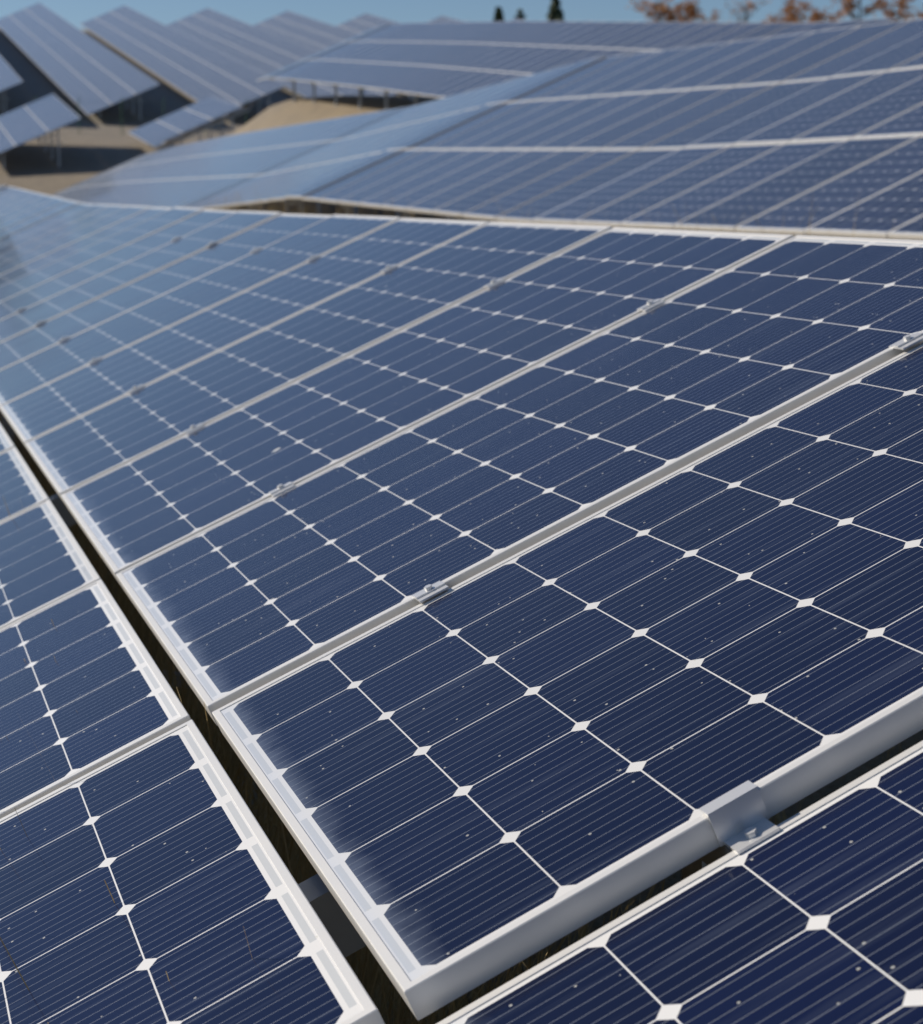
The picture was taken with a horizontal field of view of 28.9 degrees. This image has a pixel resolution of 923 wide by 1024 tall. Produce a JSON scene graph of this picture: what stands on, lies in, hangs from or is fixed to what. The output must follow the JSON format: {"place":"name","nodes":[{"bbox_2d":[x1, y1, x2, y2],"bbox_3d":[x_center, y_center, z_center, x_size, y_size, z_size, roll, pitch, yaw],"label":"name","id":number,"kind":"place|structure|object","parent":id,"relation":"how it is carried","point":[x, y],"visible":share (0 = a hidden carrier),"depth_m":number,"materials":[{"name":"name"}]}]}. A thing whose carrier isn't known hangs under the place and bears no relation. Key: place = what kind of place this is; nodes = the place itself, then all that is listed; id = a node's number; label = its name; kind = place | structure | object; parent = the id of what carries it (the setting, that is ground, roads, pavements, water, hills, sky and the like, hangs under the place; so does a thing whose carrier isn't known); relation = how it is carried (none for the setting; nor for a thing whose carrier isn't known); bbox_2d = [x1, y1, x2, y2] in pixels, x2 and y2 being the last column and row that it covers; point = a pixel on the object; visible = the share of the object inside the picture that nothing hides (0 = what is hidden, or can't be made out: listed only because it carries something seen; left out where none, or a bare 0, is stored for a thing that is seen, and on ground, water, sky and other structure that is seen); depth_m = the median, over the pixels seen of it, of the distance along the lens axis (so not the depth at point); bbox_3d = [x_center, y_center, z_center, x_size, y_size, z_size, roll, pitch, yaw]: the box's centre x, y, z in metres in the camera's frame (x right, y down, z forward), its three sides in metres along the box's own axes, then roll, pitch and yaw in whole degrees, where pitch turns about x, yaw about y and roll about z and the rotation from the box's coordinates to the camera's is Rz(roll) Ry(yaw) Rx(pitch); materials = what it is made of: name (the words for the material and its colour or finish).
{"place":"outdoors","nodes":[
{"label":"outdoors","id":0,"kind":"place"},
{"bbox_2d":[0,29,922,1023],"bbox_3d":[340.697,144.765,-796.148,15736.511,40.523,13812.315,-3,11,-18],"label":"terrain","id":1,"kind":"structure","parent":0,"point":[94,145],"depth_m":89.73,"materials":[{"name":"brown soil"}]},
{"bbox_2d":[30,96,287,135],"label":"support posts","id":2,"kind":"object","parent":1,"relation":"on","point":[163,103],"depth_m":106.27,"materials":[{"name":"grey metal"}]},
{"bbox_2d":[0,413,888,1023],"bbox_3d":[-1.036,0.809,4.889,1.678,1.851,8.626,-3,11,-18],"label":"tall grass","id":3,"kind":"structure","parent":1,"relation":"on","point":[224,754],"depth_m":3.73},
{"bbox_2d":[0,10,906,956],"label":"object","id":4,"kind":"object","parent":1,"relation":"on","point":[340,928],"visible":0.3,"depth_m":2.41,"materials":[{"name":"metal"}]},
{"bbox_2d":[0,54,922,1023],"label":"solar panels","id":5,"kind":"object","parent":4,"relation":"on","point":[668,552],"visible":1,"depth_m":2.69,"materials":[{"name":"blue glass"}]},
{"bbox_2d":[16,236,922,854],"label":"panel clamps","id":6,"kind":"object","parent":5,"relation":"attached to","point":[738,818],"visible":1,"depth_m":1.82,"materials":[{"name":"metal"}]},
{"bbox_2d":[0,2,922,254],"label":"solar panels","id":7,"kind":"object","parent":4,"relation":"on","point":[561,122],"visible":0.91,"depth_m":31.49,"materials":[{"name":"blue glass"}]},
{"bbox_2d":[90,183,893,238],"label":"grass weeds","id":8,"kind":"object","parent":1,"relation":"on","point":[420,209],"depth_m":22.17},
{"bbox_2d":[492,6,504,21],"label":"conifer tree","id":9,"kind":"object","parent":1,"relation":"on","point":[498,15],"visible":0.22,"depth_m":236.84,"materials":[{"name":"green plant"}]},
{"bbox_2d":[514,9,525,19],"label":"conifer tree","id":10,"kind":"object","parent":1,"relation":"on","point":[520,15],"visible":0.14,"depth_m":248.41,"materials":[{"name":"green plant"}]},
{"bbox_2d":[546,0,564,20],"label":"conifer tree","id":11,"kind":"object","parent":1,"relation":"on","point":[555,12],"visible":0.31,"depth_m":224.54,"materials":[{"name":"green plant"}]},
{"bbox_2d":[626,0,687,21],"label":"autumn tree","id":12,"kind":"object","parent":1,"relation":"on","point":[661,10],"visible":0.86,"depth_m":223.59,"materials":[{"name":"orange plant"}]},
{"bbox_2d":[666,0,722,21],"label":"autumn tree","id":13,"kind":"object","parent":1,"relation":"on","point":[689,8],"visible":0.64,"depth_m":234.31,"materials":[{"name":"orange plant"}]},
{"bbox_2d":[722,0,770,21],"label":"bare tree","id":14,"kind":"object","parent":1,"relation":"on","point":[748,4],"visible":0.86,"depth_m":222.68,"materials":[{"name":"brown plant"}]},
{"bbox_2d":[761,11,795,22],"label":"autumn tree","id":15,"kind":"object","parent":1,"relation":"on","point":[772,19],"visible":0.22,"depth_m":234.72,"materials":[{"name":"orange plant"}]},
{"bbox_2d":[780,0,813,22],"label":"autumn tree","id":16,"kind":"object","parent":1,"relation":"on","point":[793,16],"visible":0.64,"depth_m":234.15,"materials":[{"name":"orange plant"}]},
{"bbox_2d":[803,6,851,22],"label":"autumn tree","id":17,"kind":"object","parent":1,"relation":"on","point":[816,16],"visible":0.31,"depth_m":243.95,"materials":[{"name":"orange plant"}]},
{"bbox_2d":[768,743,901,825],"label":"tall grass","id":18,"kind":"structure","parent":1,"relation":"on","point":[775,820],"depth_m":5.80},
{"bbox_2d":[831,0,887,19],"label":"autumn tree","id":19,"kind":"object","parent":1,"relation":"on","point":[852,6],"visible":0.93,"depth_m":219.60,"materials":[{"name":"orange plant"}]},
{"bbox_2d":[873,0,914,21],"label":"autumn tree","id":20,"kind":"object","parent":1,"relation":"on","point":[901,7],"visible":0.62,"depth_m":230.89,"materials":[{"name":"orange plant"}]},
{"bbox_2d":[900,6,922,19],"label":"autumn tree","id":21,"kind":"object","parent":1,"relation":"on","point":[919,13],"visible":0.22,"depth_m":239.78,"materials":[{"name":"orange plant"}]},
{"bbox_2d":[0,0,922,29],"label":"sky","id":22,"kind":"structure","parent":0,"point":[252,12],"materials":[{"name":"blue"}]}
]}

